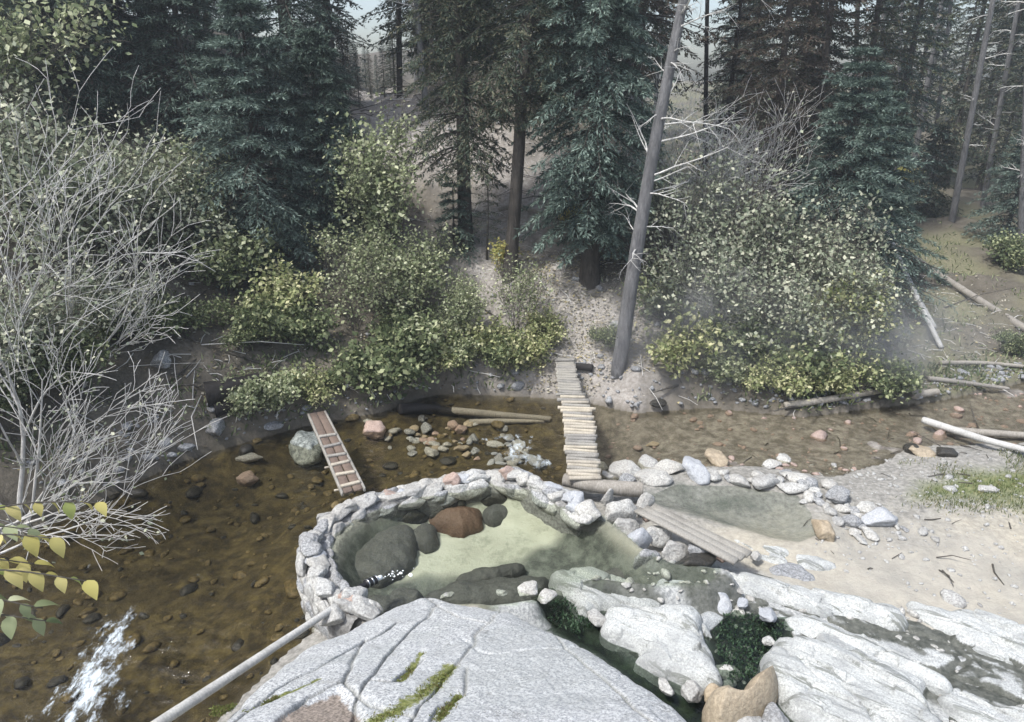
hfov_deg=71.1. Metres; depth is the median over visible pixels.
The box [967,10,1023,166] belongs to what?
spruce tree
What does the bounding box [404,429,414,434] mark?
cobble
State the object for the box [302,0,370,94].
dying fir tree
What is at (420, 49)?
slim tree
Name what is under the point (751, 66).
dying conifer tree
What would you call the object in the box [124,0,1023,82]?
sky
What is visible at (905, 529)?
cobble
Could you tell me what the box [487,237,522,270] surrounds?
bush
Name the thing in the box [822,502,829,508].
cobble
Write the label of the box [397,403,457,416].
dark log
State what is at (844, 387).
bush
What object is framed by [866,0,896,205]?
slim tree
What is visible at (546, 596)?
rock
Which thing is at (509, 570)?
submerged rock
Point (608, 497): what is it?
lip rock
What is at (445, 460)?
creek rock
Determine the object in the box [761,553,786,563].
ledge rock
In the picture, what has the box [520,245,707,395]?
bank leaf litter
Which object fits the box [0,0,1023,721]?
ground
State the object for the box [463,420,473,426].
cobble
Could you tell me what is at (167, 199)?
bush
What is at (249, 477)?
creek rock
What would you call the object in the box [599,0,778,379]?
dead tree
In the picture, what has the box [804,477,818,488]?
cobble
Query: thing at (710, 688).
rock
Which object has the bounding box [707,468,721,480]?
cobble
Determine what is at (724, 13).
spruce tree
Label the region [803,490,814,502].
cobble
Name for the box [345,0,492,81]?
fir tree
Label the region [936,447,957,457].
rock
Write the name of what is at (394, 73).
young spruce
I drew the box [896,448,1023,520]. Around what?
grass
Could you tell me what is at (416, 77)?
pine tree
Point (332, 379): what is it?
bush
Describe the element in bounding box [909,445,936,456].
rock
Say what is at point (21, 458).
bare shrub
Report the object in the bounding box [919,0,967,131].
pine tree
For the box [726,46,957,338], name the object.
fir tree
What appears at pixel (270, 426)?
creek rock
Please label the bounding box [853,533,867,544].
cobble
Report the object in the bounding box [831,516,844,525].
cobble
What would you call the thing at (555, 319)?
bush
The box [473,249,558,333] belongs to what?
bush
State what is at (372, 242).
bush
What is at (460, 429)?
creek rock
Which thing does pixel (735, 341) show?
bush
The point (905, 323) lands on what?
fallen trunk
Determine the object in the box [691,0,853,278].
dying fir tree
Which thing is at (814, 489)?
cobble
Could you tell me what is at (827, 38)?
dying conifer tree
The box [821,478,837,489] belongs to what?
cobble
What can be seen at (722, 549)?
plank walkway
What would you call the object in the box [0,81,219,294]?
bush
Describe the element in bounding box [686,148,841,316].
bush
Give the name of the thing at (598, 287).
slope stones
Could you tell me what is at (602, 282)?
undergrowth
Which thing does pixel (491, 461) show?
cobble
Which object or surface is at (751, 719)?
rock
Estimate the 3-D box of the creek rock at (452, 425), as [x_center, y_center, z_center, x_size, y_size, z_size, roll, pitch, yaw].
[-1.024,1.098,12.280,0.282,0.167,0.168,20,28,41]
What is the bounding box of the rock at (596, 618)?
[587,608,605,626]
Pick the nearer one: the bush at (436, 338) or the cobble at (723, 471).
the cobble at (723, 471)
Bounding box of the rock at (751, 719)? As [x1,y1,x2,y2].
[737,716,762,721]
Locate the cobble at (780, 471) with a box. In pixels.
[779,469,791,475]
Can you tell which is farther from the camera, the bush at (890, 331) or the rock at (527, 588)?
the bush at (890, 331)
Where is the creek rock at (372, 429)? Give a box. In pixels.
[363,420,385,439]
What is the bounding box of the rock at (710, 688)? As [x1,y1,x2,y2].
[704,683,718,701]
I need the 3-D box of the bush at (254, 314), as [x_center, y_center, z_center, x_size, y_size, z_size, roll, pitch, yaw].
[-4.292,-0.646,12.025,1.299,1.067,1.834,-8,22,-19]
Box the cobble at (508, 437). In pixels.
[503,434,513,441]
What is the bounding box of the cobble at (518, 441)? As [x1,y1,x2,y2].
[512,439,525,447]
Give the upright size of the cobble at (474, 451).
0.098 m
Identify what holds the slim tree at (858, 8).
on the ground at (754, 518)
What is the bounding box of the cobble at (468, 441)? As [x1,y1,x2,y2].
[466,438,472,444]
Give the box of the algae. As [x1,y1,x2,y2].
[547,597,786,682]
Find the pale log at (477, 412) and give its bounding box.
[451,407,550,421]
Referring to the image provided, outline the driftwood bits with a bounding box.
[732,403,1023,586]
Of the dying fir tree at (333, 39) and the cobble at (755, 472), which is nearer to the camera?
the cobble at (755, 472)
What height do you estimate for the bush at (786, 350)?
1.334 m
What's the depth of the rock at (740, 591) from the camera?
7.54 m
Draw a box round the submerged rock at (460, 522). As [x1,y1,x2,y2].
[429,506,483,537]
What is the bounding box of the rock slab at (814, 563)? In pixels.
[796,554,835,570]
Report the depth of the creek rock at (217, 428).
10.87 m
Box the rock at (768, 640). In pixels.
[762,635,774,645]
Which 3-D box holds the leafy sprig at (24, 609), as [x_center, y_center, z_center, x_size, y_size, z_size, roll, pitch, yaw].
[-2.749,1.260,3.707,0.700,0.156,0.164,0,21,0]
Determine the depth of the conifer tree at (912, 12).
30.01 m
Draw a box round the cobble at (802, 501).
[799,499,807,503]
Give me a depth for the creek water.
9.38 m
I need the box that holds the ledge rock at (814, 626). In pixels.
[783,615,952,695]
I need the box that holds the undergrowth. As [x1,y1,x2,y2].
[2,58,1023,460]
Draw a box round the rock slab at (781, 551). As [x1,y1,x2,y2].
[734,539,791,557]
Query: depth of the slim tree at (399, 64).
22.07 m
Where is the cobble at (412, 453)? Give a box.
[407,451,417,456]
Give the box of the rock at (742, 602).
[737,597,747,608]
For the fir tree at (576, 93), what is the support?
on the ground at (754, 518)
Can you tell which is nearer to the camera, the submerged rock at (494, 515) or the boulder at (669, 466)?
the submerged rock at (494, 515)
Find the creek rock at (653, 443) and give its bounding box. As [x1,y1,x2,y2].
[646,441,659,445]
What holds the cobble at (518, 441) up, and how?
on the ground at (754, 518)
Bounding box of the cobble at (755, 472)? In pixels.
[751,470,764,476]
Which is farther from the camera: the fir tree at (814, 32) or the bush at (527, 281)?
the fir tree at (814, 32)
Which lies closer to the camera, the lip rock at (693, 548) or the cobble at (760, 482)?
the lip rock at (693, 548)
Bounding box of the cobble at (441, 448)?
[438,445,448,451]
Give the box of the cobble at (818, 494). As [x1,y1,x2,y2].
[815,492,822,497]
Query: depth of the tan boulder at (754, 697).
5.96 m
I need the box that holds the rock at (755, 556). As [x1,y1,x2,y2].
[750,551,761,561]
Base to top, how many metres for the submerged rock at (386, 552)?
0.346 m
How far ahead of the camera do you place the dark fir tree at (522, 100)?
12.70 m
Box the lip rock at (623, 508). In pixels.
[605,499,636,523]
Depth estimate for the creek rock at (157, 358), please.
11.14 m
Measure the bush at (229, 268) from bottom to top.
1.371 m
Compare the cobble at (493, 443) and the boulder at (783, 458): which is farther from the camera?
the cobble at (493, 443)
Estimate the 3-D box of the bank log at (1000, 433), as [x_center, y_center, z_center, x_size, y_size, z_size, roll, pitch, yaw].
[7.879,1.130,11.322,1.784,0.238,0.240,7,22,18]
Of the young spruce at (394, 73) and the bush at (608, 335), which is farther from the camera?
the young spruce at (394, 73)
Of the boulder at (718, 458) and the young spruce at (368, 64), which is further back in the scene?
the young spruce at (368, 64)
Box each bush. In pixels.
[0,0,137,170]
[0,40,164,285]
[0,72,66,169]
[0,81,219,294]
[0,204,122,376]
[0,248,135,387]
[0,320,118,394]
[0,330,48,411]
[0,349,49,421]
[41,110,250,282]
[50,235,184,346]
[58,101,251,256]
[61,286,186,348]
[78,124,249,249]
[128,281,228,340]
[179,214,274,292]
[183,216,290,289]
[212,365,280,420]
[214,293,294,346]
[216,315,266,350]
[228,249,327,314]
[240,361,311,413]
[258,294,347,347]
[276,358,342,409]
[301,207,423,317]
[302,235,402,334]
[312,320,446,400]
[321,366,344,389]
[334,356,379,378]
[342,218,467,318]
[365,294,433,357]
[371,301,482,373]
[387,333,447,361]
[413,322,478,373]
[415,263,494,340]
[439,328,490,372]
[458,311,532,366]
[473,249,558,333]
[475,319,523,370]
[482,326,559,380]
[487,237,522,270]
[504,316,565,360]
[519,304,573,342]
[558,200,581,228]
[585,320,636,349]
[605,63,776,261]
[607,134,756,278]
[615,246,735,328]
[632,302,725,382]
[636,198,808,329]
[657,240,768,336]
[660,75,866,276]
[677,306,790,366]
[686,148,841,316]
[686,346,762,393]
[710,233,897,366]
[728,348,797,392]
[733,180,907,324]
[754,308,854,385]
[762,265,923,361]
[763,343,848,400]
[775,210,917,317]
[801,324,890,380]
[805,343,883,402]
[816,267,925,359]
[837,343,926,406]
[897,166,914,182]
[979,227,1023,272]
[985,323,1023,356]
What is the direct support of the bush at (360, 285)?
on the ground at (754, 518)
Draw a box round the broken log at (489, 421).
[469,419,543,424]
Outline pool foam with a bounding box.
[384,568,413,579]
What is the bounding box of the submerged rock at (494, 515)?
[482,504,507,526]
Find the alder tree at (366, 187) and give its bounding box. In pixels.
[307,84,431,273]
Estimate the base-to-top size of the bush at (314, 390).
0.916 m
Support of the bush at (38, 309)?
on the ground at (754, 518)
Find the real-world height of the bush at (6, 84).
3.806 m
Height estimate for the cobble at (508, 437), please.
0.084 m
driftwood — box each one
[927,376,1009,389]
[938,360,1023,367]
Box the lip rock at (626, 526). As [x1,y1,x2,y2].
[611,518,639,534]
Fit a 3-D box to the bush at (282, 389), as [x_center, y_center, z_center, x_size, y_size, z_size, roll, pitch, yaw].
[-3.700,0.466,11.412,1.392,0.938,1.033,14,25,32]
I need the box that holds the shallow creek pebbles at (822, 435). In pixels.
[600,393,1023,475]
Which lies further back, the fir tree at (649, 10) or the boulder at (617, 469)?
the fir tree at (649, 10)
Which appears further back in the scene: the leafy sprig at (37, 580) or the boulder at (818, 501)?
the boulder at (818, 501)
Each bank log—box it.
[575,363,592,371]
[921,417,1023,452]
[946,427,1023,437]
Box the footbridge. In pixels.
[554,357,600,484]
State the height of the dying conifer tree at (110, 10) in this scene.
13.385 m
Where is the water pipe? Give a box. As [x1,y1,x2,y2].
[355,575,382,588]
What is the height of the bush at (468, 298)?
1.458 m
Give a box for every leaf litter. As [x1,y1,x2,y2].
[0,96,1023,496]
[1,50,1019,497]
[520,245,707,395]
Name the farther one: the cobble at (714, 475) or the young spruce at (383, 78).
the young spruce at (383, 78)
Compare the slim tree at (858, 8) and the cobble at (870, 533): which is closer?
the cobble at (870, 533)
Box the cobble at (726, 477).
[724,474,730,482]
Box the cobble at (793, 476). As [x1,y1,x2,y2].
[781,471,809,482]
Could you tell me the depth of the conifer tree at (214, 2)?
19.80 m
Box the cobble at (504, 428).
[497,425,507,431]
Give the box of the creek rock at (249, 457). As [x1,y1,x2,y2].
[235,452,262,462]
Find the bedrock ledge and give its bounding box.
[604,571,1023,721]
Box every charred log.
[203,372,261,406]
[213,399,252,416]
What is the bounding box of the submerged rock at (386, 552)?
[355,524,417,588]
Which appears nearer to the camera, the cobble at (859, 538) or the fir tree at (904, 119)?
the cobble at (859, 538)
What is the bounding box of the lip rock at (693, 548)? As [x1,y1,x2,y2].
[688,543,711,553]
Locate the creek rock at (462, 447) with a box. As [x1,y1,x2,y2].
[453,445,468,450]
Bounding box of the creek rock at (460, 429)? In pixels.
[455,425,466,433]
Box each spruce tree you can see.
[0,0,146,148]
[50,0,186,65]
[89,0,273,155]
[169,0,346,301]
[178,1,277,30]
[201,0,366,115]
[228,26,399,247]
[272,0,386,86]
[511,0,683,289]
[691,0,771,155]
[858,0,967,219]
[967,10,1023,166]
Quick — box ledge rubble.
[592,556,1007,721]
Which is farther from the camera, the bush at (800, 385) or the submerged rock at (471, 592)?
the bush at (800, 385)
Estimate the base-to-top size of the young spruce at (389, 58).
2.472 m
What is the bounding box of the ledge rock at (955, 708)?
[937,691,1023,721]
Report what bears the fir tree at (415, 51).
on the ground at (754, 518)
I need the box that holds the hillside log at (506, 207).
[498,204,543,213]
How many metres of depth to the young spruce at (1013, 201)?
21.69 m
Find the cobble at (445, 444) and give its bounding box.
[443,442,451,446]
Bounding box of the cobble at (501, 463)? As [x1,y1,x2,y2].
[495,461,506,464]
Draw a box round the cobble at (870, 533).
[861,526,879,540]
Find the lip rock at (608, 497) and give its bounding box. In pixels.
[601,488,613,506]
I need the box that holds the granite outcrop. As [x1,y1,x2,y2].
[227,598,685,721]
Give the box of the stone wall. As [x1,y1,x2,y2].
[295,466,605,638]
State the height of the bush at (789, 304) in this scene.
2.505 m
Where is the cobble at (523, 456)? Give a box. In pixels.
[518,454,527,459]
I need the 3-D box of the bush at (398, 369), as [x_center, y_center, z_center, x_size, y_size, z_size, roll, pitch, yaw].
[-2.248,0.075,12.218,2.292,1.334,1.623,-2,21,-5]
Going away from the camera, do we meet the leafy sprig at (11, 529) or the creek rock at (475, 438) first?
the leafy sprig at (11, 529)
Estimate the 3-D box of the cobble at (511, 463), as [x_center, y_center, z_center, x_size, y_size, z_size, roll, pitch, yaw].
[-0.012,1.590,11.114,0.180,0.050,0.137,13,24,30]
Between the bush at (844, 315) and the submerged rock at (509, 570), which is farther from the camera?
the bush at (844, 315)
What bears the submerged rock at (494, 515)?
on the ground at (754, 518)
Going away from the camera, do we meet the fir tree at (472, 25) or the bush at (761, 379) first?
the bush at (761, 379)
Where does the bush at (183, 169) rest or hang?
on the ground at (754, 518)
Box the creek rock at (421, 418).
[418,415,424,422]
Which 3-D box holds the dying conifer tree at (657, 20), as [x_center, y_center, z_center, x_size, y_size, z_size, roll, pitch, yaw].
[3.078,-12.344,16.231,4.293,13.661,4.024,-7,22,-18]
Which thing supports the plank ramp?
on the stone wall
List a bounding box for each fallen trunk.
[881,253,907,325]
[895,243,1023,331]
[919,295,936,328]
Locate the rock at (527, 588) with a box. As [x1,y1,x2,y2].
[517,580,537,596]
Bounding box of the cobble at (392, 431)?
[387,428,400,434]
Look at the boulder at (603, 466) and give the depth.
10.99 m
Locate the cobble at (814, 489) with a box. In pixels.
[808,487,820,492]
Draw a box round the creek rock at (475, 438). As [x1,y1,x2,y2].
[469,433,478,443]
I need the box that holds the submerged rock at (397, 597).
[368,587,423,616]
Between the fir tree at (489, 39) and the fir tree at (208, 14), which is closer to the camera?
the fir tree at (489, 39)
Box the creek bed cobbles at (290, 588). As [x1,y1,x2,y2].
[0,397,591,721]
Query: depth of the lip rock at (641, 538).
8.18 m
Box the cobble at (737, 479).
[729,474,750,486]
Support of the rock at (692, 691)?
on the channel water
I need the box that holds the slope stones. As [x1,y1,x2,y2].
[189,64,726,347]
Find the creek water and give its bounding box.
[18,385,1023,721]
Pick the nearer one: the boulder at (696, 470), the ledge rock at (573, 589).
the ledge rock at (573, 589)
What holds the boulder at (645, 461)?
on the ground at (754, 518)
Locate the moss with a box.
[209,652,465,721]
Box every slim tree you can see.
[383,0,429,113]
[396,0,416,98]
[407,0,441,86]
[511,51,559,105]
[689,0,728,240]
[852,6,862,186]
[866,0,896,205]
[887,2,915,183]
[910,0,943,180]
[929,0,952,173]
[948,0,1017,222]
[976,0,1023,207]
[993,0,1023,247]
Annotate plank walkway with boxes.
[634,504,751,564]
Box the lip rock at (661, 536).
[646,525,672,547]
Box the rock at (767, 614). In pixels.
[759,607,776,622]
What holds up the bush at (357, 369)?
on the ground at (754, 518)
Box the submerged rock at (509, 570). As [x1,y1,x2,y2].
[456,563,525,581]
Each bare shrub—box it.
[0,47,215,366]
[0,200,193,537]
[0,364,226,570]
[5,66,220,386]
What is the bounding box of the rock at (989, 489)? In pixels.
[978,485,998,492]
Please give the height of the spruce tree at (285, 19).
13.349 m
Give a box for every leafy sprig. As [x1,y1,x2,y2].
[0,501,106,521]
[0,523,40,541]
[0,533,64,557]
[0,556,54,582]
[0,567,97,599]
[0,594,58,618]
[1,613,61,638]
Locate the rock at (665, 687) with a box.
[658,677,674,696]
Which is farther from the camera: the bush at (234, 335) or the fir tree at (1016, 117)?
the fir tree at (1016, 117)
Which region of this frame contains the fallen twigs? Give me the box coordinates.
[0,65,1021,449]
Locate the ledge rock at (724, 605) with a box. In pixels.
[657,579,732,615]
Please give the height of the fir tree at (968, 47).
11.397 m
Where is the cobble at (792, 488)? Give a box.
[776,482,808,493]
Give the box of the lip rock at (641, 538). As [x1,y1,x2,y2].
[627,527,652,548]
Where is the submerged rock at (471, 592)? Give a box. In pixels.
[426,575,548,604]
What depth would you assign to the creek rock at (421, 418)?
12.20 m
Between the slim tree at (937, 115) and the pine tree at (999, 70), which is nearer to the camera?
the slim tree at (937, 115)
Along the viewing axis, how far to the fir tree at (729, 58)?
39.81 m
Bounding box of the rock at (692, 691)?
[681,680,703,702]
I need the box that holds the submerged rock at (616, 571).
[605,568,623,577]
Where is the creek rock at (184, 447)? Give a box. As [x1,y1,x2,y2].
[176,443,194,451]
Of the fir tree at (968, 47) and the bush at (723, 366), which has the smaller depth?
the bush at (723, 366)
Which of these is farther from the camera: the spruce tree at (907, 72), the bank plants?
the spruce tree at (907, 72)
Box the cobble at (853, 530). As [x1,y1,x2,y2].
[849,528,861,535]
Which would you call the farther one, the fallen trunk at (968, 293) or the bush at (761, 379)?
the fallen trunk at (968, 293)
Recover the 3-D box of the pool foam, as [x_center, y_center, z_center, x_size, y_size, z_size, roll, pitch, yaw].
[-1.220,2.245,7.513,0.404,0.030,0.152,-5,22,-13]
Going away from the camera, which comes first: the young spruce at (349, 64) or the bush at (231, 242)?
the bush at (231, 242)
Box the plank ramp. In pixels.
[307,410,365,495]
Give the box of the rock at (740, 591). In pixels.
[737,587,743,594]
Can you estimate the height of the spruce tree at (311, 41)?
4.284 m
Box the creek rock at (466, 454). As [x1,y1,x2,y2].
[462,451,471,457]
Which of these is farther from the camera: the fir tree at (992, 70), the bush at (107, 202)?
the fir tree at (992, 70)
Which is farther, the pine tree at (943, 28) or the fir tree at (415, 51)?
the pine tree at (943, 28)
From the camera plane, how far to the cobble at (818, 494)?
9.36 m
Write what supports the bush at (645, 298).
on the ground at (754, 518)
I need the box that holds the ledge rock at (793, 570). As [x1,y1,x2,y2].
[769,562,814,580]
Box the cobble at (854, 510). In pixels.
[848,506,859,514]
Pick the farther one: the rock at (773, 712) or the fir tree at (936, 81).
the fir tree at (936, 81)
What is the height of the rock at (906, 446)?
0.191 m
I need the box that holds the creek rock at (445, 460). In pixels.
[439,456,455,464]
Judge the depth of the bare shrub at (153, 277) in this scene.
10.00 m
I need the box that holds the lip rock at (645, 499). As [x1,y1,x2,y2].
[636,492,654,516]
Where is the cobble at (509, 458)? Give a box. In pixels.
[504,456,513,460]
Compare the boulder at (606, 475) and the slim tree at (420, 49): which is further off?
the slim tree at (420, 49)
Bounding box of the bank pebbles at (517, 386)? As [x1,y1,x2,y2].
[25,350,1023,500]
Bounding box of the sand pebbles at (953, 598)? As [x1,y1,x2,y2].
[810,451,1023,613]
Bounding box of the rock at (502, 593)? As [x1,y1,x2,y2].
[496,589,507,596]
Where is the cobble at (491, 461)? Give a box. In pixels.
[487,459,494,464]
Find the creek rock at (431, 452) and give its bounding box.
[424,447,438,457]
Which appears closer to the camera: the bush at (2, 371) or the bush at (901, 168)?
the bush at (2, 371)
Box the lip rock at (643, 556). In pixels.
[632,549,660,568]
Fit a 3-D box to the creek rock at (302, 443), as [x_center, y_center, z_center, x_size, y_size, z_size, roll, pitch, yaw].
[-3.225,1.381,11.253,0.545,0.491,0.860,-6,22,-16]
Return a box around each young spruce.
[333,0,365,107]
[344,34,358,95]
[349,39,360,87]
[351,47,367,107]
[361,48,370,86]
[364,50,374,98]
[371,54,382,93]
[376,38,391,96]
[381,3,409,95]
[384,38,396,87]
[431,176,481,266]
[471,158,505,259]
[902,124,966,217]
[961,129,1021,243]
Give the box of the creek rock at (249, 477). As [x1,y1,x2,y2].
[236,470,258,486]
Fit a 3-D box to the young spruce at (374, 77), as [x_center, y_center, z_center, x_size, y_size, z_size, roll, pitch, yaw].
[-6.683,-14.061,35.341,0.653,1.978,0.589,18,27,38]
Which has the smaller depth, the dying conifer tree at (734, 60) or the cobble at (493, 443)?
the cobble at (493, 443)
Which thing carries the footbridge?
on the ground at (754, 518)
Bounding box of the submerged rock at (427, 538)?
[414,523,439,553]
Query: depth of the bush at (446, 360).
12.57 m
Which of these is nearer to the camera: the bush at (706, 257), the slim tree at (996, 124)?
the bush at (706, 257)
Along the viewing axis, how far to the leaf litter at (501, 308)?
13.98 m
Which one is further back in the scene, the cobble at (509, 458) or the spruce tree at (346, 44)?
the spruce tree at (346, 44)
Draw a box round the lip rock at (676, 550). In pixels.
[661,540,688,561]
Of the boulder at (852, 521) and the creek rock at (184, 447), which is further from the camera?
the creek rock at (184, 447)
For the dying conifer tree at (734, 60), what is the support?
on the ground at (754, 518)
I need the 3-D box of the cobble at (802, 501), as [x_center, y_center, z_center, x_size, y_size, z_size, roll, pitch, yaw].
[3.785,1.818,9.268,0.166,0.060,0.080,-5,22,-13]
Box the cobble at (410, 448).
[407,445,415,451]
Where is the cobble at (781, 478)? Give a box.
[776,476,784,482]
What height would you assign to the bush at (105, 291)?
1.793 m
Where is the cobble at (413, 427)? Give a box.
[409,425,418,431]
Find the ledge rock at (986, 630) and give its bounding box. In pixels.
[906,601,1023,664]
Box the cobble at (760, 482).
[751,475,779,489]
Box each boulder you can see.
[599,461,608,470]
[602,470,615,479]
[608,459,640,479]
[618,473,635,481]
[634,468,672,486]
[637,454,657,469]
[653,459,683,474]
[682,456,710,484]
[701,666,777,721]
[704,448,728,466]
[761,459,781,468]
[776,453,790,462]
[811,519,835,541]
[813,497,824,505]
[824,485,850,504]
[843,514,863,527]
[856,501,876,512]
[861,507,897,526]
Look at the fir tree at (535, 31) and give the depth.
19.17 m
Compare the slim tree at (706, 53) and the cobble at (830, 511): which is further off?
the slim tree at (706, 53)
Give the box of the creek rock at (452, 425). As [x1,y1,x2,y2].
[447,420,458,430]
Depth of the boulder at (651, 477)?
9.65 m
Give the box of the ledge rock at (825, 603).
[730,572,908,631]
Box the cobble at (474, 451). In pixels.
[471,447,479,454]
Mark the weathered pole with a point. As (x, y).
(187, 704)
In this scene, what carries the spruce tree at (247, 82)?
on the ground at (754, 518)
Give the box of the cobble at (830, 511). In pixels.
[824,507,836,515]
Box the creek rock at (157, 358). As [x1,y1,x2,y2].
[150,350,170,368]
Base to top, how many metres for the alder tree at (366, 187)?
3.806 m
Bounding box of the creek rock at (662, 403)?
[649,398,666,407]
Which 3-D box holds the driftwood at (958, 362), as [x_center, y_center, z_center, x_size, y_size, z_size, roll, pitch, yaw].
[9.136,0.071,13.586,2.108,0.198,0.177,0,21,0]
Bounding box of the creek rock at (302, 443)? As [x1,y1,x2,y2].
[288,430,322,466]
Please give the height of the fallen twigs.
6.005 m
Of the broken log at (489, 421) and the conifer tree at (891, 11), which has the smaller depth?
the broken log at (489, 421)
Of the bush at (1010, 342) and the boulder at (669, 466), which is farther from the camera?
the bush at (1010, 342)
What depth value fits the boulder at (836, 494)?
9.27 m
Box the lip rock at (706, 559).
[675,552,716,566]
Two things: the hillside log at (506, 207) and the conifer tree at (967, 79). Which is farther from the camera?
the conifer tree at (967, 79)
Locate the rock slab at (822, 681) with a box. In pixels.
[757,635,940,721]
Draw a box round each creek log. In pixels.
[783,385,913,408]
[909,388,939,398]
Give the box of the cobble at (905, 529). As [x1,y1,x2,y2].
[899,526,908,531]
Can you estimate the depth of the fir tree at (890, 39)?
36.73 m
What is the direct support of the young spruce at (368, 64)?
on the ground at (754, 518)
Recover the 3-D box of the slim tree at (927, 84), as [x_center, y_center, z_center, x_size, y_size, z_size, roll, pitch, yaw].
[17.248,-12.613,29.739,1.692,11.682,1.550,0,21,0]
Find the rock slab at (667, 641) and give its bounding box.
[599,601,722,702]
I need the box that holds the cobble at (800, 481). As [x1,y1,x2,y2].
[796,479,804,484]
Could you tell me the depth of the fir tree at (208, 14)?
35.73 m
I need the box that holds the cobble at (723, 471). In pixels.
[717,469,728,474]
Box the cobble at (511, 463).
[506,460,516,465]
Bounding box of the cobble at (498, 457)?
[493,454,503,461]
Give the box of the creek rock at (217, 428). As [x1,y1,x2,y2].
[205,417,224,435]
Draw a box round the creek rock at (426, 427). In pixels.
[421,422,431,433]
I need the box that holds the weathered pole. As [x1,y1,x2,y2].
[151,606,330,721]
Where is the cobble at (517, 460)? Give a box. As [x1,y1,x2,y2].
[512,458,523,463]
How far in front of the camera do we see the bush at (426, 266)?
13.00 m
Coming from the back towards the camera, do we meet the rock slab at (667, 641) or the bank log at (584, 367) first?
the bank log at (584, 367)
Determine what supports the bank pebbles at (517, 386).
on the ground at (754, 518)
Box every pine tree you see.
[404,6,419,82]
[643,0,687,111]
[652,3,683,79]
[919,0,957,115]
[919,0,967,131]
[979,4,1023,141]
[988,0,1012,117]
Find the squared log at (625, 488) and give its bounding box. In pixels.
[562,473,643,496]
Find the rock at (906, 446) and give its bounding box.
[902,443,918,454]
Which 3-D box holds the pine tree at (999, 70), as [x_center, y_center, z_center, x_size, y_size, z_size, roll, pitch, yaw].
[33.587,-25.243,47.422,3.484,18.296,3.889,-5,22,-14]
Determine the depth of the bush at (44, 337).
9.93 m
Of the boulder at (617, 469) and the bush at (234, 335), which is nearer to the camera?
the boulder at (617, 469)
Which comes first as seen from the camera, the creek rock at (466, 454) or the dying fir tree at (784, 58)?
the creek rock at (466, 454)
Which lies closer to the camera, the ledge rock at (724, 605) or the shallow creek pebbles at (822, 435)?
the ledge rock at (724, 605)
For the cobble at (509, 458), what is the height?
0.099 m
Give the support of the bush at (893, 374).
on the ground at (754, 518)
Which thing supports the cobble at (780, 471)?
on the ground at (754, 518)
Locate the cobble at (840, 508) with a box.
[833,504,850,512]
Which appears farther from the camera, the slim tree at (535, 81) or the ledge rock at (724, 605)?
the slim tree at (535, 81)
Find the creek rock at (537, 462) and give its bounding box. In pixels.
[527,454,544,468]
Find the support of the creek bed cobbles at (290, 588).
on the ground at (754, 518)
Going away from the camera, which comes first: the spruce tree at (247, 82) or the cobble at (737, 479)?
the cobble at (737, 479)
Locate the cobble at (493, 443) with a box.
[486,440,503,447]
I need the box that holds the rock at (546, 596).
[537,588,556,603]
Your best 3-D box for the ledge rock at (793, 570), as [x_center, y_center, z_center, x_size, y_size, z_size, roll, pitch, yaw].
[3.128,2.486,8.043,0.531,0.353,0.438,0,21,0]
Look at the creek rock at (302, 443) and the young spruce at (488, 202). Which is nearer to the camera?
the creek rock at (302, 443)
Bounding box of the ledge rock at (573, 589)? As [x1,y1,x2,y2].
[548,566,660,624]
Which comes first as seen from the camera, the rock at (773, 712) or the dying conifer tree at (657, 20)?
the rock at (773, 712)
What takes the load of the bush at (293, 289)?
on the ground at (754, 518)
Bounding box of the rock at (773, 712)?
[762,702,789,721]
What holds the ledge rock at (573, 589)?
on the ground at (754, 518)
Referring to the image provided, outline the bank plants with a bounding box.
[0,325,1023,500]
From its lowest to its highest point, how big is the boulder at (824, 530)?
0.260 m
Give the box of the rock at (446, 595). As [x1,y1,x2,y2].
[440,591,453,599]
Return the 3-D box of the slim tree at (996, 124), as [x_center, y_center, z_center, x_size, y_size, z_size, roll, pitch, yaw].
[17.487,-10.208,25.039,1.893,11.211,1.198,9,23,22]
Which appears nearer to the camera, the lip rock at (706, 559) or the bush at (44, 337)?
the lip rock at (706, 559)
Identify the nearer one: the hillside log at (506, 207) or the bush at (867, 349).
the bush at (867, 349)
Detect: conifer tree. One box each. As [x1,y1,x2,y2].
[2,0,131,61]
[66,0,209,52]
[178,0,262,52]
[201,0,249,75]
[508,0,588,81]
[581,0,735,122]
[677,0,783,242]
[719,0,792,145]
[733,0,900,229]
[805,0,957,180]
[872,0,940,169]
[910,0,1023,184]
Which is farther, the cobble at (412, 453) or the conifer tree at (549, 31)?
the conifer tree at (549, 31)
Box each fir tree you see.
[6,0,104,79]
[125,0,211,47]
[170,1,219,29]
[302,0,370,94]
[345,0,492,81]
[366,0,498,74]
[377,0,528,252]
[384,1,419,77]
[387,12,504,66]
[413,0,523,62]
[437,0,591,284]
[452,0,523,61]
[485,0,656,104]
[486,1,620,78]
[566,0,695,79]
[605,0,693,127]
[681,0,801,177]
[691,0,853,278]
[708,4,773,120]
[721,0,884,230]
[725,0,860,240]
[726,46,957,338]
[795,88,951,297]
[848,0,913,142]
[860,6,902,78]
[875,0,972,155]
[920,0,1023,190]
[930,0,986,125]
[941,1,1023,160]
[967,36,1023,213]
[989,41,1023,127]
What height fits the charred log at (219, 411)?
0.223 m
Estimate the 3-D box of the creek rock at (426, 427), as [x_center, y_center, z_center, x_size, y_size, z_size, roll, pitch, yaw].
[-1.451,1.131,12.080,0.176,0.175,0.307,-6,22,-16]
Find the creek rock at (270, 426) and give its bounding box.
[264,422,283,430]

